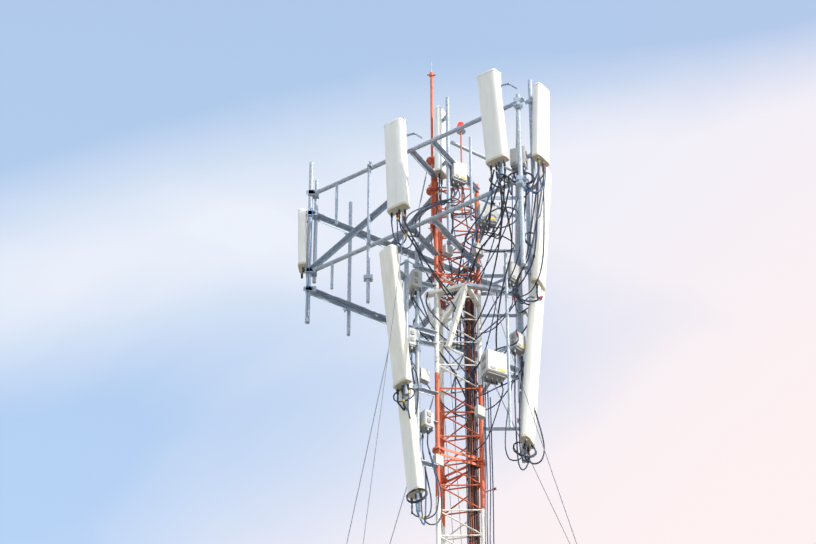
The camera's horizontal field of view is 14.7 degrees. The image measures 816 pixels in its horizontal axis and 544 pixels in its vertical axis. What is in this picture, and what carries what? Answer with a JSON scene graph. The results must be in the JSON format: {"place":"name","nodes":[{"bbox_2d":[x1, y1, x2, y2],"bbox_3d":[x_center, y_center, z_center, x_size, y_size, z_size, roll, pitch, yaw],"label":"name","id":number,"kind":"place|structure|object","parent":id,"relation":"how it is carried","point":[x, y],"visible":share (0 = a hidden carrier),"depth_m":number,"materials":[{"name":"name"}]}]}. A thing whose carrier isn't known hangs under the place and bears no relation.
{"place":"outdoors","nodes":[
{"label":"outdoors","id":0,"kind":"place"},
{"bbox_2d":[0,0,815,543],"label":"sky","id":1,"kind":"structure","parent":0,"point":[164,379],"materials":[{"name":"blue"}]},
{"bbox_2d":[398,339,424,511],"bbox_3d":[-0.012,1.840,40.641,0.466,3.016,0.326,-1,-42,1],"label":"panel antenna","id":2,"kind":"object","parent":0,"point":[411,446],"visible":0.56,"depth_m":40.16,"materials":[{"name":"off-white plastic"},{"name":"galvanised steel"},{"name":"black rubber"}]},
{"label":"ground","id":3,"kind":"structure","parent":0,"visible":0},
{"bbox_2d":[431,177,496,543],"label":"lattice mast","id":4,"kind":"object","parent":3,"relation":"on","point":[439,448],"visible":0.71,"depth_m":41.18,"materials":[{"name":"red metal"}]},
{"bbox_2d":[303,94,527,402],"bbox_3d":[0.125,-0.497,43.229,3.068,4.293,3.710,-1,-42,1],"label":"antenna mounting frame","id":5,"kind":"object","parent":4,"relation":"attached to","point":[351,231],"visible":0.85,"depth_m":42.87,"materials":[{"name":"metal"}]},
{"bbox_2d":[298,208,307,278],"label":"panel antenna","id":6,"kind":"object","parent":5,"relation":"attached to","point":[302,237],"visible":0.98,"depth_m":43.09,"materials":[{"name":"plastic"}]},
{"bbox_2d":[379,244,415,395],"bbox_3d":[-0.163,0.634,41.286,0.468,2.327,0.534,7,-42,-8],"label":"panel antenna","id":7,"kind":"object","parent":5,"relation":"attached to","point":[399,344],"visible":0.98,"depth_m":41.30,"materials":[{"name":"off-white plastic"},{"name":"galvanised steel"},{"name":"black rubber"}]},
{"bbox_2d":[384,117,421,227],"bbox_3d":[-0.073,-1.436,42.839,0.449,2.099,0.351,-31,-50,30],"label":"panel antenna","id":8,"kind":"object","parent":5,"relation":"attached to","point":[396,162],"visible":0.92,"depth_m":42.72,"materials":[{"name":"off-white plastic"},{"name":"galvanised steel"},{"name":"black rubber"}]},
{"bbox_2d":[307,115,527,502],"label":"remote radio units","id":9,"kind":"object","parent":5,"relation":"attached to","point":[495,367],"visible":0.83,"depth_m":41.72,"materials":[{"name":"metal"}]},
{"bbox_2d":[307,160,545,543],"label":"feeder cables","id":10,"kind":"object","parent":9,"relation":"hanging from","point":[472,447],"visible":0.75,"depth_m":41.53,"materials":[{"name":"black rubber"}]},
{"bbox_2d":[434,105,445,183],"bbox_3d":[0.447,-1.761,43.819,0.105,1.364,0.206,-22,-47,23],"label":"panel antenna","id":11,"kind":"object","parent":5,"relation":"attached to","point":[439,129],"visible":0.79,"depth_m":43.84,"materials":[{"name":"plastic"}]},
{"bbox_2d":[440,122,465,212],"bbox_3d":[0.632,-1.444,44.448,0.385,1.774,0.131,-11,-43,12],"label":"obstruction light","id":12,"kind":"object","parent":5,"relation":"attached to","point":[461,132],"visible":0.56,"depth_m":44.77,"materials":[{"name":"orange paint"}]},
{"bbox_2d":[477,68,516,178],"bbox_3d":[1.161,-2.096,42.180,0.447,1.973,0.477,27,-49,-27],"label":"panel antenna","id":13,"kind":"object","parent":5,"relation":"attached to","point":[490,84],"visible":0.96,"depth_m":42.07,"materials":[{"name":"off-white plastic"},{"name":"galvanised steel"},{"name":"black rubber"}]},
{"bbox_2d":[515,243,544,462],"bbox_3d":[1.663,1.003,41.499,0.409,3.753,0.547,-31,-50,30],"label":"panel antenna","id":14,"kind":"object","parent":5,"relation":"attached to","point":[530,376],"visible":0.73,"depth_m":41.18,"materials":[{"name":"off-white plastic"},{"name":"galvanised steel"},{"name":"black rubber"}]},
{"bbox_2d":[525,79,549,179],"bbox_3d":[1.792,-1.923,42.428,0.305,1.851,0.444,-32,-51,31],"label":"panel antenna","id":15,"kind":"object","parent":5,"relation":"attached to","point":[538,100],"visible":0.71,"depth_m":42.29,"materials":[{"name":"off-white plastic"},{"name":"galvanised steel"},{"name":"black rubber"}]},
{"bbox_2d":[523,166,551,290],"bbox_3d":[1.819,-0.532,42.744,0.401,2.157,0.396,-29,-50,29],"label":"panel antenna","id":16,"kind":"object","parent":5,"relation":"attached to","point":[534,271],"visible":0.54,"depth_m":42.58,"materials":[{"name":"plastic"}]},
{"bbox_2d":[426,59,436,236],"bbox_3d":[0.334,-1.759,43.962,0.166,3.437,0.170,-1,-42,1],"label":"lightning rod","id":17,"kind":"object","parent":4,"relation":"attached to","point":[430,161],"visible":0.73,"depth_m":43.74,"materials":[{"name":"orange paint"}]},
{"bbox_2d":[346,166,576,543],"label":"guy wires","id":18,"kind":"object","parent":4,"relation":"attached to","point":[444,413],"visible":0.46,"depth_m":40.64,"materials":[{"name":"metal"}]}
]}

